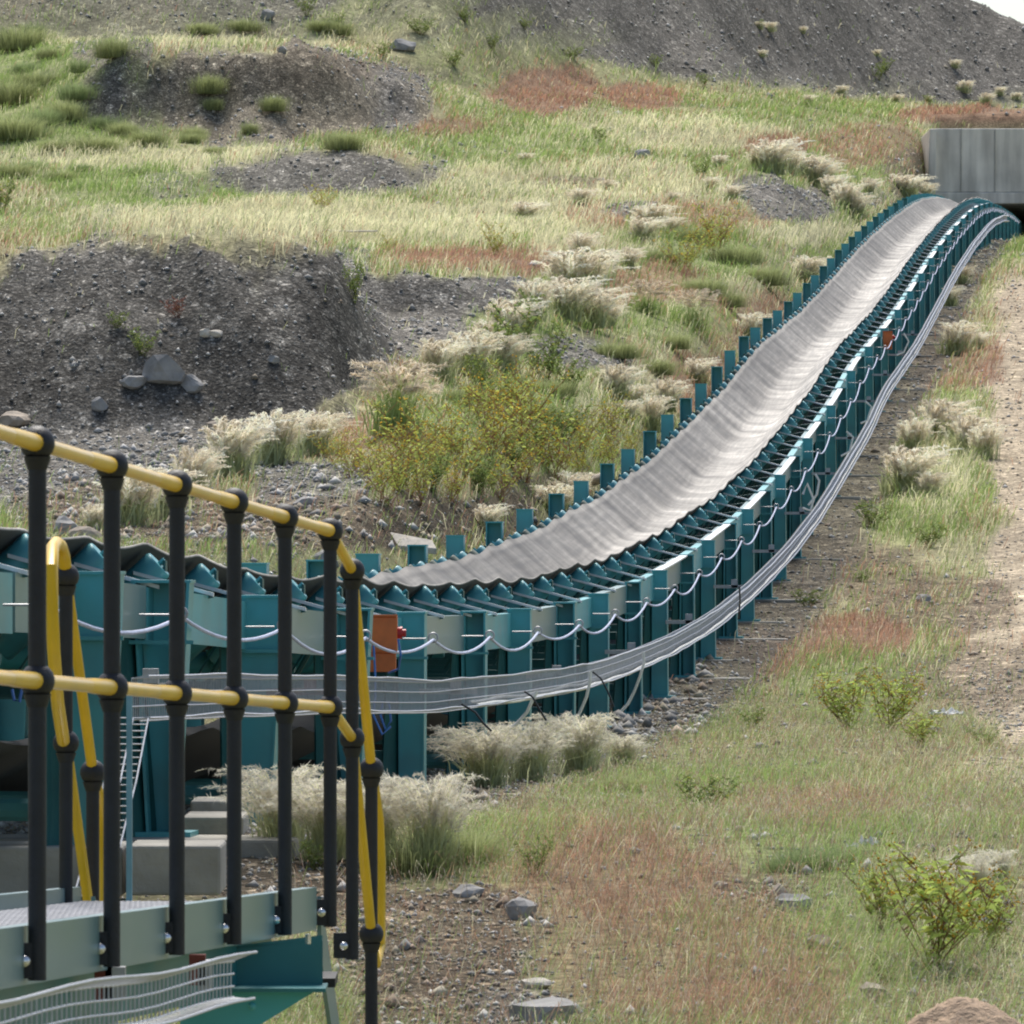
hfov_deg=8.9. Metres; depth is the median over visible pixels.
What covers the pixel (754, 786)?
ground cover
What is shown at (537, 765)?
plume tuft
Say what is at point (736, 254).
grass tuft
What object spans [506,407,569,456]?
green weed
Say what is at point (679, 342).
grass tuft
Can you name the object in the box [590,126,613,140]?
bush
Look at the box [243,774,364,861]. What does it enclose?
plume tuft
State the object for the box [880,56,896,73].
bush
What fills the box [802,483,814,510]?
hanging cable
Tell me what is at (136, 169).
grass tuft
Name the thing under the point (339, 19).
bush
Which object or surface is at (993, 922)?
boulder
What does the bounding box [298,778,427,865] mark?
plume tuft
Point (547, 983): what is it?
boulder
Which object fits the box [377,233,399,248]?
bush
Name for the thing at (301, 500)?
boulder
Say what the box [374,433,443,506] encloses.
yellow weed
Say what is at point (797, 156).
plume tuft
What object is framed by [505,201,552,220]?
plume tuft
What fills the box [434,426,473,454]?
green weed
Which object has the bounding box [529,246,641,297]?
plume tuft
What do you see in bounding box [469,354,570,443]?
yellow weed
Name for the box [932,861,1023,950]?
flowering weed
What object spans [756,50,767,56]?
plume tuft
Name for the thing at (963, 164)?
concrete underpass
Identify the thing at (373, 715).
blue hose
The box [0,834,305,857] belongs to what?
concrete sleeper
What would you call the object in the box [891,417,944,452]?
plume tuft
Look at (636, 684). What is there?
hanging cable
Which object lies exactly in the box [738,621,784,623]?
concrete sleeper
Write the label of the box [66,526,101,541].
boulder
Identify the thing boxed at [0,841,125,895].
concrete plinth
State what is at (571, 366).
green weed
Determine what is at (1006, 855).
plume tuft
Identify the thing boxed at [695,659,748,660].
concrete sleeper
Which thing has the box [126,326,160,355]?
bush
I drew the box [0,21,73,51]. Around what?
grass tuft
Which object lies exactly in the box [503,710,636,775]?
plume tuft
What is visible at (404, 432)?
yellow weed
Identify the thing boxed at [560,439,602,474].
yellow weed
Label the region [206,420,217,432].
boulder
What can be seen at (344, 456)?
yellow weed
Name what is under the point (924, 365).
concrete sleeper
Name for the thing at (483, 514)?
plume tuft
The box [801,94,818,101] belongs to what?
plume tuft
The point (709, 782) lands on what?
green weed
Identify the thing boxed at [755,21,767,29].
plume tuft
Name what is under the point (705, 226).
bush
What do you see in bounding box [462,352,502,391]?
green weed
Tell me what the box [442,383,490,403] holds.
grass tuft
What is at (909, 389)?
concrete sleeper
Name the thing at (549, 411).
grass tuft
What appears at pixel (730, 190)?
plume tuft
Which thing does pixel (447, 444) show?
yellow weed
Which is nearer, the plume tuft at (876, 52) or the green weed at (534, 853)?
the green weed at (534, 853)
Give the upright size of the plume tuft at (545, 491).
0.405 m
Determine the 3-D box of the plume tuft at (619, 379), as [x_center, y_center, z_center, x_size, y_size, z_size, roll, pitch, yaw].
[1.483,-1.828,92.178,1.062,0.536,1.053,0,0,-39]
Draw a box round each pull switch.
[370,615,405,671]
[882,331,894,349]
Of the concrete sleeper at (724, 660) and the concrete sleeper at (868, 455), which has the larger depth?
the concrete sleeper at (868, 455)
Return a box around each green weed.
[298,836,322,869]
[378,463,416,492]
[401,446,428,468]
[412,449,455,492]
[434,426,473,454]
[440,450,501,492]
[455,460,502,494]
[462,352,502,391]
[470,301,546,362]
[483,375,526,408]
[496,286,545,349]
[496,432,536,468]
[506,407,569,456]
[513,319,573,381]
[513,835,553,873]
[533,397,593,439]
[548,353,590,400]
[673,772,743,812]
[732,705,768,726]
[790,587,829,606]
[849,568,874,581]
[852,499,900,528]
[867,958,896,982]
[907,521,948,547]
[966,727,999,743]
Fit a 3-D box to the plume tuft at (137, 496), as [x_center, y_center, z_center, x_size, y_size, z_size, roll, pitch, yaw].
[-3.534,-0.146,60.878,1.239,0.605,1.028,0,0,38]
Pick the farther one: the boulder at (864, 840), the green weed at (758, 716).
the green weed at (758, 716)
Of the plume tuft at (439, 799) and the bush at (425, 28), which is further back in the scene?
the bush at (425, 28)
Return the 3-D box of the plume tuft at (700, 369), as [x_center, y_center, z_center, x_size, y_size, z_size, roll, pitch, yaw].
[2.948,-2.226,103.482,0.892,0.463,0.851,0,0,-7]
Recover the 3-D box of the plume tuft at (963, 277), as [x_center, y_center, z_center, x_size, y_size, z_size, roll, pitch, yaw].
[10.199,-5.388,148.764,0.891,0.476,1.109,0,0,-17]
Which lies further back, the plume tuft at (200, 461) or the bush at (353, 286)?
the bush at (353, 286)
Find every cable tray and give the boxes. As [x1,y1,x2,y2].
[0,951,257,1023]
[131,215,1008,721]
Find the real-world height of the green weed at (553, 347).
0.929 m
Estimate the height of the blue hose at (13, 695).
0.050 m
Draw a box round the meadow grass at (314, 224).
[0,0,1023,703]
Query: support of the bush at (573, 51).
on the ground at (330, 330)
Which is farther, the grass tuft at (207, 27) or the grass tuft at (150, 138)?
the grass tuft at (207, 27)
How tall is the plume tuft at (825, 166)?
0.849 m
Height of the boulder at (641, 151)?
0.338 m
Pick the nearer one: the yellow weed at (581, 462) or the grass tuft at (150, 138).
the yellow weed at (581, 462)
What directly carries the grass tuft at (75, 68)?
on the ground at (330, 330)
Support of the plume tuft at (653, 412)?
on the ground at (330, 330)
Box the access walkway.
[0,424,385,1023]
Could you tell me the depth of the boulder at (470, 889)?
25.68 m
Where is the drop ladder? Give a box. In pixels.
[76,717,148,896]
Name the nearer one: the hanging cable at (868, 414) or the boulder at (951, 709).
the boulder at (951, 709)
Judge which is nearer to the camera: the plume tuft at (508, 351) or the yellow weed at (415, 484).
the yellow weed at (415, 484)
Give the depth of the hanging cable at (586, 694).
42.71 m
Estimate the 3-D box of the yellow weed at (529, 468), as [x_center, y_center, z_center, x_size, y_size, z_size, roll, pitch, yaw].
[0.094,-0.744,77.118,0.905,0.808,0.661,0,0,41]
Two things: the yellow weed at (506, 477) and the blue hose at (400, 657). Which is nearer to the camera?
the blue hose at (400, 657)
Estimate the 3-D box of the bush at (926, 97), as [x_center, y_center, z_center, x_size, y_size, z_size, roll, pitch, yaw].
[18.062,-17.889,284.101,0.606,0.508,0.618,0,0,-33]
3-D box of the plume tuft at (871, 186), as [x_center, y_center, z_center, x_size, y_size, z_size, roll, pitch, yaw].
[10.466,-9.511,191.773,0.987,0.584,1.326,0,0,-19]
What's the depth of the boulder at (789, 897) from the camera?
25.24 m
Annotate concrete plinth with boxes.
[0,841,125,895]
[132,840,225,894]
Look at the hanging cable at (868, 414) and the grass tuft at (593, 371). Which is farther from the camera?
the grass tuft at (593, 371)
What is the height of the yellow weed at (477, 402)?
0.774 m
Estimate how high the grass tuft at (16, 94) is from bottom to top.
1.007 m
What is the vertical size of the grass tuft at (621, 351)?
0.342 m
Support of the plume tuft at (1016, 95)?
on the ground at (330, 330)
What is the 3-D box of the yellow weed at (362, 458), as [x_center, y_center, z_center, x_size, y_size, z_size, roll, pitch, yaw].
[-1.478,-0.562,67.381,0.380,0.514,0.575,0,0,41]
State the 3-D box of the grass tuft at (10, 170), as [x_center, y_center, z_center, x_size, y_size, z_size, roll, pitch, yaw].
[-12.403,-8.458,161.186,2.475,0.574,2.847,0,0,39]
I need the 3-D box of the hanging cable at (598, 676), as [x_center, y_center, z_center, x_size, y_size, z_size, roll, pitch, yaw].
[0.598,1.159,42.895,0.148,0.236,0.011,0,0,0]
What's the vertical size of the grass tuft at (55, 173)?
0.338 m
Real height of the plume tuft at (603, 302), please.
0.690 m
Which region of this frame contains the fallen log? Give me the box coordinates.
[582,474,599,484]
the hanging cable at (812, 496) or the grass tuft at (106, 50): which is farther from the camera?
the grass tuft at (106, 50)
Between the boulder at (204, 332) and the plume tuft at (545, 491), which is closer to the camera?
the plume tuft at (545, 491)
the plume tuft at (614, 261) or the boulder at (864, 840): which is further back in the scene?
the plume tuft at (614, 261)
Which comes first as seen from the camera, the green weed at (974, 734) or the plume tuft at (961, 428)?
the green weed at (974, 734)
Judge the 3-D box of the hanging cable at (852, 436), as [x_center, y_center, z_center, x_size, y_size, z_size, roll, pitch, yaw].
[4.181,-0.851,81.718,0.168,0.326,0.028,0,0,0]
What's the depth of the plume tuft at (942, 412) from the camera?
96.65 m
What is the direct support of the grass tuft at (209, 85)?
on the ground at (330, 330)
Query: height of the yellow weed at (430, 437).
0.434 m
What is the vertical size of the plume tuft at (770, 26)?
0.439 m
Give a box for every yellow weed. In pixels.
[309,426,364,461]
[330,439,369,478]
[343,432,390,478]
[345,427,430,506]
[350,397,461,474]
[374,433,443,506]
[412,392,508,467]
[414,419,451,454]
[414,434,464,480]
[416,435,489,504]
[447,368,515,430]
[459,373,551,462]
[461,435,534,501]
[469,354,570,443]
[495,417,556,482]
[512,404,596,482]
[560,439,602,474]
[561,401,609,453]
[579,388,642,441]
[584,423,630,462]
[618,424,645,457]
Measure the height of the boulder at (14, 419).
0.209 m
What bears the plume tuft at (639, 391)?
on the ground at (330, 330)
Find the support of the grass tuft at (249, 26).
on the ground at (330, 330)
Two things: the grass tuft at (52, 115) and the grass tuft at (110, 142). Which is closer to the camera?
the grass tuft at (110, 142)
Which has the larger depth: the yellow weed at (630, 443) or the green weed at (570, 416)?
the yellow weed at (630, 443)
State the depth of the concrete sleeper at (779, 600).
72.27 m
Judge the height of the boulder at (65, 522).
0.261 m
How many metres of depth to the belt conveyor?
53.18 m
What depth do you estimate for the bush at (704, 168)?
163.66 m
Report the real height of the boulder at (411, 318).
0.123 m
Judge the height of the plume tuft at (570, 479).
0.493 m
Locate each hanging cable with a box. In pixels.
[461,703,491,731]
[509,691,537,727]
[524,691,546,720]
[575,672,591,719]
[592,671,613,706]
[621,652,644,711]
[738,587,740,618]
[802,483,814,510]
[807,474,819,504]
[841,431,853,456]
[860,401,871,423]
[896,333,908,355]
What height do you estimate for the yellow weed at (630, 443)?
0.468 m
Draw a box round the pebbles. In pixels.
[0,529,1023,1023]
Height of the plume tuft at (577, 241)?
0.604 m
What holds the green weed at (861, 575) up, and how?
on the ground at (330, 330)
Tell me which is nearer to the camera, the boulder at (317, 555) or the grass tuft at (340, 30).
the boulder at (317, 555)
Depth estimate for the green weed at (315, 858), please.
26.53 m
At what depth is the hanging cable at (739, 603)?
59.15 m
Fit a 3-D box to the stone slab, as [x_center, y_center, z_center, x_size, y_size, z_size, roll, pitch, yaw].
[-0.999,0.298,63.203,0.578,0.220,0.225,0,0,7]
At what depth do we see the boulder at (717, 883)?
25.98 m
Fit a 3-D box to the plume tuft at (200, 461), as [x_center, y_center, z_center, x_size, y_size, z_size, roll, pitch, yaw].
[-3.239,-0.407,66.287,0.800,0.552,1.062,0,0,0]
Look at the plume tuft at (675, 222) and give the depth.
138.50 m
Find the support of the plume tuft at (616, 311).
on the ground at (330, 330)
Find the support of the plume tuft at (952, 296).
on the ground at (330, 330)
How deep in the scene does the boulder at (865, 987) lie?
22.80 m
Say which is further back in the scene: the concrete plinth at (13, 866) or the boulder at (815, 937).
the concrete plinth at (13, 866)
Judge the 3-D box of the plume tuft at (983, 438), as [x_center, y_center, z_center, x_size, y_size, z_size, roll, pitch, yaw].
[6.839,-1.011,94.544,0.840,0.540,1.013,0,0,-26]
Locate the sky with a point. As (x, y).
(1014, 9)
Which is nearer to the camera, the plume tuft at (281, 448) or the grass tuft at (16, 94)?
the plume tuft at (281, 448)
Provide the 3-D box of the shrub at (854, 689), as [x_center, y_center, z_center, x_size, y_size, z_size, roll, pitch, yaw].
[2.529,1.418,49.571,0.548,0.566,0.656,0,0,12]
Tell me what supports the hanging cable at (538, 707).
hanging from the cable tray at (459, 691)
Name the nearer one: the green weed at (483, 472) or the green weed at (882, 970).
the green weed at (882, 970)
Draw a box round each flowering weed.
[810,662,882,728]
[836,855,935,929]
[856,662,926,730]
[872,832,1006,969]
[896,708,946,746]
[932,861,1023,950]
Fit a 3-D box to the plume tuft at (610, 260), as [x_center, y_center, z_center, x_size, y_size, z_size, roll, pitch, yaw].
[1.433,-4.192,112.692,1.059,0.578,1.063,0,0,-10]
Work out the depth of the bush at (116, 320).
79.07 m
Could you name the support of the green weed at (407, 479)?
on the ground at (330, 330)
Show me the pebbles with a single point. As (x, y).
(414, 921)
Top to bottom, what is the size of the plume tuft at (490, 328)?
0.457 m
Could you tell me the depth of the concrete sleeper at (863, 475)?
91.70 m
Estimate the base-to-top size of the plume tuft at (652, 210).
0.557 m
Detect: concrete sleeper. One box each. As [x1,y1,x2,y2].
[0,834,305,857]
[651,698,705,699]
[669,677,749,679]
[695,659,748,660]
[716,638,786,640]
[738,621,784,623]
[755,599,817,602]
[791,559,843,560]
[830,496,860,499]
[843,475,880,476]
[859,455,878,456]
[882,401,907,402]
[893,389,925,390]
[909,365,936,366]
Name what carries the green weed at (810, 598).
on the ground at (330, 330)
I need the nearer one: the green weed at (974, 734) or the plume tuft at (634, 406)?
the green weed at (974, 734)
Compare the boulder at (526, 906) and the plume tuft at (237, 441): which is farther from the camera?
the plume tuft at (237, 441)
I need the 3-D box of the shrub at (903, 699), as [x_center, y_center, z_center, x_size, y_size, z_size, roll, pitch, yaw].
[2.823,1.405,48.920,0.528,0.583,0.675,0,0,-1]
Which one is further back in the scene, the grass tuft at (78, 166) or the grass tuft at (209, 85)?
the grass tuft at (209, 85)
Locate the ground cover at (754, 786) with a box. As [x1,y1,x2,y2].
[22,200,1023,1023]
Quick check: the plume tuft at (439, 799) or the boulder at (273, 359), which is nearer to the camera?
the plume tuft at (439, 799)
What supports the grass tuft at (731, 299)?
on the ground at (330, 330)
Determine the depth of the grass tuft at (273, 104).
184.43 m
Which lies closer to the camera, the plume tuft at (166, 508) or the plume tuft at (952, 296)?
the plume tuft at (166, 508)
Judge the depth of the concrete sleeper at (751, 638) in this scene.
65.93 m
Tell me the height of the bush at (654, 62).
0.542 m
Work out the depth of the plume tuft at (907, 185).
212.40 m
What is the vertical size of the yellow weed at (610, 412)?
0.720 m
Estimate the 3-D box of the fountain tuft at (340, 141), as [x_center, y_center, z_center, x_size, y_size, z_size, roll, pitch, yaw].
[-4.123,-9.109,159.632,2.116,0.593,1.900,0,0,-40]
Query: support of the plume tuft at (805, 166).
on the ground at (330, 330)
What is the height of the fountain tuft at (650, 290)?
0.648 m
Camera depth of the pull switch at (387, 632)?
34.54 m
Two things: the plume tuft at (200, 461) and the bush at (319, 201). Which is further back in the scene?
the bush at (319, 201)
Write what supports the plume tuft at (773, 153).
on the ground at (330, 330)
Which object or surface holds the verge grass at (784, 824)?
on the ground at (330, 330)
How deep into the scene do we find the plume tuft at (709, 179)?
158.72 m
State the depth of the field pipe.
123.86 m
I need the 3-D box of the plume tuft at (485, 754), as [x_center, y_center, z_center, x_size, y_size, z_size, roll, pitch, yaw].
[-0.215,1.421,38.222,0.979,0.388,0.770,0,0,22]
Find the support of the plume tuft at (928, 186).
on the ground at (330, 330)
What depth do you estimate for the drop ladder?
22.99 m
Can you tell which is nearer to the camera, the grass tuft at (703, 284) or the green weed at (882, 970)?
the green weed at (882, 970)
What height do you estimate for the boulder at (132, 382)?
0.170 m
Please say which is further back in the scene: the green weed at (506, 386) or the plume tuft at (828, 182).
the plume tuft at (828, 182)
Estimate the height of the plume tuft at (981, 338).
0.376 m
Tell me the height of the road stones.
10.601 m
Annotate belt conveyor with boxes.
[0,193,1023,900]
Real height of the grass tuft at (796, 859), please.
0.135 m
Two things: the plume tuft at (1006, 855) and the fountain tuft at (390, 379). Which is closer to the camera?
the plume tuft at (1006, 855)
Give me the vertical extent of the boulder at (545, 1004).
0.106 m
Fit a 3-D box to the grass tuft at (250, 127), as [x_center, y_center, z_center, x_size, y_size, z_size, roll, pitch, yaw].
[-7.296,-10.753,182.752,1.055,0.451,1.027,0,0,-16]
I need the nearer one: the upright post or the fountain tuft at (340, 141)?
the upright post
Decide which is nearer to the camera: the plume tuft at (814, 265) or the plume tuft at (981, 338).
the plume tuft at (981, 338)
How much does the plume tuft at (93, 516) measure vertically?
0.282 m
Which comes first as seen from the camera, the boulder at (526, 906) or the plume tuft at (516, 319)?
the boulder at (526, 906)
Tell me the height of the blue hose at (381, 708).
0.150 m
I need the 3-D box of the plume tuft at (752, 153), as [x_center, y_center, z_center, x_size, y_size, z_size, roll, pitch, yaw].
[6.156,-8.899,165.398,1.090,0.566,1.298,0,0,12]
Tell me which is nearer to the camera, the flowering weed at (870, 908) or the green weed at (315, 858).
the flowering weed at (870, 908)
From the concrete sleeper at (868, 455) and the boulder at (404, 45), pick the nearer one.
the concrete sleeper at (868, 455)
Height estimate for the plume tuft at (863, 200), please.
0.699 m
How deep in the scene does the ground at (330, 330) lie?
84.47 m
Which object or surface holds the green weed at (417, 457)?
on the ground at (330, 330)
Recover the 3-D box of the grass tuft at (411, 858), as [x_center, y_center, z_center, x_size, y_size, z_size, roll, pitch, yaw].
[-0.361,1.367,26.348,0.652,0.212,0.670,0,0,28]
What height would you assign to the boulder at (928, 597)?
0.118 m
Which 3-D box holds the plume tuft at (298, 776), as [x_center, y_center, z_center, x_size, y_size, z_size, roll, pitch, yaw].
[-0.993,1.229,27.145,0.715,0.401,0.730,0,0,-9]
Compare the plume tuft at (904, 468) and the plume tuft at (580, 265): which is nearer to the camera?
the plume tuft at (904, 468)
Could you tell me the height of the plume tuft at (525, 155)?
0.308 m
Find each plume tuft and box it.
[75,464,166,526]
[75,502,120,529]
[138,466,209,520]
[166,445,230,497]
[190,414,291,479]
[191,761,344,842]
[242,408,327,464]
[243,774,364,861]
[286,409,362,456]
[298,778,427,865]
[338,770,488,869]
[403,337,477,383]
[427,724,543,787]
[447,328,507,377]
[458,717,585,780]
[464,318,510,338]
[472,503,513,531]
[473,296,550,345]
[484,332,539,374]
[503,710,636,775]
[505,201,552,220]
[505,278,564,321]
[517,152,535,162]
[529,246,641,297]
[531,483,590,511]
[546,275,612,322]
[546,470,599,508]
[559,231,604,256]
[560,187,601,205]
[572,285,642,328]
[585,253,620,283]
[588,363,651,400]
[589,248,629,277]
[596,179,618,190]
[597,734,652,764]
[604,303,628,328]
[615,216,671,243]
[616,246,647,270]
[618,398,649,422]
[626,203,686,223]
[626,383,654,405]
[632,393,677,432]
[646,377,694,412]
[660,216,688,233]
[664,191,682,201]
[684,357,721,385]
[700,176,726,188]
[709,154,730,166]
[716,184,750,199]
[735,312,772,340]
[739,149,759,170]
[740,137,814,175]
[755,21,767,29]
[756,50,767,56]
[765,21,779,31]
[783,151,813,176]
[787,255,831,284]
[796,154,831,180]
[799,26,808,33]
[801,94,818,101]
[801,157,846,188]
[817,174,849,196]
[827,181,872,211]
[833,85,851,94]
[836,193,880,219]
[857,177,884,196]
[866,445,963,495]
[872,49,882,56]
[885,173,936,197]
[890,93,905,101]
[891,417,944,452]
[896,867,951,888]
[907,398,984,444]
[909,471,955,497]
[920,182,939,193]
[932,320,987,354]
[937,851,1006,894]
[939,415,1003,454]
[942,285,965,305]
[949,59,963,68]
[952,265,977,284]
[956,79,975,93]
[962,424,1014,459]
[968,332,994,349]
[969,848,1023,882]
[978,92,997,103]
[994,86,1006,95]
[1010,92,1022,99]
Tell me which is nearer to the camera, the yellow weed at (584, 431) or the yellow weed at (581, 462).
the yellow weed at (581, 462)
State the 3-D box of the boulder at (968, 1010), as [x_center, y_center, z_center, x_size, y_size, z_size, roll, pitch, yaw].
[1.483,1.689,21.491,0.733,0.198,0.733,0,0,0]
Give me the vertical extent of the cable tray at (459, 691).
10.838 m
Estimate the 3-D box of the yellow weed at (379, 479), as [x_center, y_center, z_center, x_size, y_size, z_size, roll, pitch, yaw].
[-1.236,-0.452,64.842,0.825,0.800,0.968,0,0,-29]
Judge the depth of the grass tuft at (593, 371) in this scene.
92.51 m
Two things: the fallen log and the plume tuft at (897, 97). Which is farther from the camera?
the plume tuft at (897, 97)
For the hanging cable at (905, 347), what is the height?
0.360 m
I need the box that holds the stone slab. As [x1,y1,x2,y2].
[390,532,436,553]
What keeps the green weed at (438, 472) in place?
on the ground at (330, 330)
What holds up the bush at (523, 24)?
on the ground at (330, 330)
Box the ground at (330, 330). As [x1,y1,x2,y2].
[0,0,1023,1023]
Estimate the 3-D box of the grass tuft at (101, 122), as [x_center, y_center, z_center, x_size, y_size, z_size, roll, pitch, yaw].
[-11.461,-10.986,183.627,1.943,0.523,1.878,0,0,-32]
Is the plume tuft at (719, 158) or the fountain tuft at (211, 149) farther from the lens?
the plume tuft at (719, 158)
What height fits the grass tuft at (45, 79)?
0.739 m
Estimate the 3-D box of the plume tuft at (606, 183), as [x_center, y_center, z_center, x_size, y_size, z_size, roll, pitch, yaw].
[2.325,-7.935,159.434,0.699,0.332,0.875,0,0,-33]
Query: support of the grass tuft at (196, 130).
on the ground at (330, 330)
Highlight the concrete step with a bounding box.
[185,797,248,834]
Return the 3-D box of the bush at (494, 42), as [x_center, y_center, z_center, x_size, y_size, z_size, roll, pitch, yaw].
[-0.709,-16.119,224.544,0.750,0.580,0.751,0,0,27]
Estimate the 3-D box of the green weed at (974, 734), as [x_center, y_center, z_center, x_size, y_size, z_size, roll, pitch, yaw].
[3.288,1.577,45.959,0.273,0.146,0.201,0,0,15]
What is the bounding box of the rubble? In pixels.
[0,230,714,734]
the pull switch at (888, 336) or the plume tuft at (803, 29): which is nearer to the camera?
the pull switch at (888, 336)
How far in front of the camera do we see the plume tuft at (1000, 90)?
290.76 m
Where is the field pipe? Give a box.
[325,230,377,231]
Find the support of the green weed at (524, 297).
on the ground at (330, 330)
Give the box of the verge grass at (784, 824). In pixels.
[2,540,1023,1023]
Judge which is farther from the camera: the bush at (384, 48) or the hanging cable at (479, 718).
the bush at (384, 48)
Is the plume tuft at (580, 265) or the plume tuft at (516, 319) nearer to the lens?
the plume tuft at (516, 319)
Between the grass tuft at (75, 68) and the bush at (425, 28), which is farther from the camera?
the bush at (425, 28)
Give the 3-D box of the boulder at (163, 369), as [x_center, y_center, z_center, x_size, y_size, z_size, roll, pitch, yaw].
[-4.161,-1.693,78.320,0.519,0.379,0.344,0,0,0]
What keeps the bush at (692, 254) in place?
on the ground at (330, 330)
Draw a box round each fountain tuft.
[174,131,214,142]
[196,145,236,155]
[314,128,376,150]
[338,357,454,435]
[624,277,676,315]
[665,287,721,331]
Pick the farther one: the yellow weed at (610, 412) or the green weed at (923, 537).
the yellow weed at (610, 412)
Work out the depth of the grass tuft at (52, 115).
183.20 m
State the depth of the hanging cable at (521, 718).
38.84 m
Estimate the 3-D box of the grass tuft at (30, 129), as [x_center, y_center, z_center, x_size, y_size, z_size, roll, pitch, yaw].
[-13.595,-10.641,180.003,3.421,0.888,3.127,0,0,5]
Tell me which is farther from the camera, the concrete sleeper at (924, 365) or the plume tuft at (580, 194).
the plume tuft at (580, 194)
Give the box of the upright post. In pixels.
[126,696,131,900]
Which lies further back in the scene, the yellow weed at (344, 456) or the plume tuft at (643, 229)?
the plume tuft at (643, 229)
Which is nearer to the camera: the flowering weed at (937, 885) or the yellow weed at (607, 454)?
the flowering weed at (937, 885)
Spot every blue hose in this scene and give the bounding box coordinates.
[11,689,22,702]
[372,645,390,734]
[380,703,391,729]
[388,639,401,673]
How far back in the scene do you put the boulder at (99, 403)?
77.80 m
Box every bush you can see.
[0,178,17,213]
[104,310,129,328]
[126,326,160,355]
[159,295,186,317]
[294,0,316,15]
[304,182,337,209]
[318,12,345,23]
[342,258,364,304]
[364,41,396,59]
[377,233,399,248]
[395,14,436,35]
[441,49,464,66]
[453,4,476,21]
[477,220,519,253]
[486,34,499,48]
[518,16,534,29]
[563,46,584,58]
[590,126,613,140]
[646,53,662,66]
[653,227,715,271]
[680,201,739,256]
[690,156,711,177]
[695,72,713,87]
[869,63,885,80]
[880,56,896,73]
[923,94,936,103]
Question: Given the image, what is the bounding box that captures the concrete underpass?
[921,129,1023,223]
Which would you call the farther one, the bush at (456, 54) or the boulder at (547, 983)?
the bush at (456, 54)
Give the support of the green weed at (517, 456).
on the ground at (330, 330)
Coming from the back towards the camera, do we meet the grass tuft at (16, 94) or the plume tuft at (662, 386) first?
the grass tuft at (16, 94)
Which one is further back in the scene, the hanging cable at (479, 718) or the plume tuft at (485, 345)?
the plume tuft at (485, 345)
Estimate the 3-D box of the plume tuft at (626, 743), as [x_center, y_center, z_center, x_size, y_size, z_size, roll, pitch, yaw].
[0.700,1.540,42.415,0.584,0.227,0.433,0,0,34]
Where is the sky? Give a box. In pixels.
[972,0,1023,23]
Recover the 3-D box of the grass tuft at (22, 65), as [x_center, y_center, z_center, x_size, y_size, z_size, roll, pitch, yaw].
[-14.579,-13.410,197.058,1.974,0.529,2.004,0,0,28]
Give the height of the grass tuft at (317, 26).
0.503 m
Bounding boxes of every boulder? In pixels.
[0,411,29,427]
[53,515,77,534]
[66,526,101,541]
[91,396,107,411]
[120,375,146,388]
[142,354,184,383]
[181,374,203,392]
[199,328,210,336]
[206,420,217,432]
[209,330,222,336]
[261,9,274,19]
[267,355,279,363]
[277,46,286,52]
[293,496,316,506]
[312,550,338,567]
[391,38,415,51]
[408,316,416,321]
[452,884,484,897]
[504,898,536,919]
[507,997,580,1022]
[521,977,551,988]
[634,149,650,158]
[713,881,728,888]
[767,883,789,899]
[774,893,812,912]
[807,934,832,948]
[859,834,877,844]
[860,982,889,1001]
[907,996,1019,1023]
[916,594,930,601]
[929,707,964,714]
[976,916,1010,922]
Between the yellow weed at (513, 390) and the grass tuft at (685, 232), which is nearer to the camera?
the yellow weed at (513, 390)
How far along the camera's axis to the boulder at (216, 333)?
79.03 m
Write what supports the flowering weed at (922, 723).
on the ground at (330, 330)
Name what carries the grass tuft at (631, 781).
on the ground at (330, 330)
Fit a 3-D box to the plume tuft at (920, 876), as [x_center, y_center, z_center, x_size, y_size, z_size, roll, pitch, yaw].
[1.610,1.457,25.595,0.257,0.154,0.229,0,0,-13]
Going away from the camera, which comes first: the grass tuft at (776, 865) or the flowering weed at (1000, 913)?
the flowering weed at (1000, 913)
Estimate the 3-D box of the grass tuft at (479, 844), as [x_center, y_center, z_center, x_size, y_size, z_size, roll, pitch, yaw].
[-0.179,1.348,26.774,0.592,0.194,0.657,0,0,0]
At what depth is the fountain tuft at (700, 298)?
110.90 m
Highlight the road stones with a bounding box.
[947,257,1023,731]
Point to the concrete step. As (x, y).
(205, 816)
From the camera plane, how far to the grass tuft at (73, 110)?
184.10 m
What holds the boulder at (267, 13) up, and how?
on the ground at (330, 330)
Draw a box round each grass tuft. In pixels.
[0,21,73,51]
[0,73,55,105]
[0,110,71,140]
[0,160,50,178]
[3,60,43,74]
[5,66,63,89]
[11,20,57,33]
[11,158,58,170]
[22,106,69,124]
[25,44,70,59]
[28,137,74,152]
[34,95,102,120]
[38,168,85,180]
[40,78,114,100]
[42,131,129,153]
[56,56,94,73]
[60,162,101,171]
[78,113,127,128]
[80,31,145,59]
[93,119,147,136]
[114,166,153,175]
[123,126,175,146]
[177,123,216,141]
[180,70,232,93]
[183,21,225,34]
[196,96,227,110]
[219,16,273,31]
[236,121,263,133]
[248,93,291,111]
[303,18,341,30]
[316,20,362,35]
[359,828,482,879]
[409,820,538,866]
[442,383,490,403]
[513,402,568,421]
[522,376,590,396]
[571,364,638,384]
[581,338,662,359]
[583,771,664,792]
[639,245,685,263]
[642,356,686,375]
[650,330,698,349]
[658,224,708,241]
[663,273,747,295]
[695,242,775,264]
[708,289,755,307]
[726,263,802,285]
[751,842,882,873]
[751,855,803,874]
[811,840,869,863]

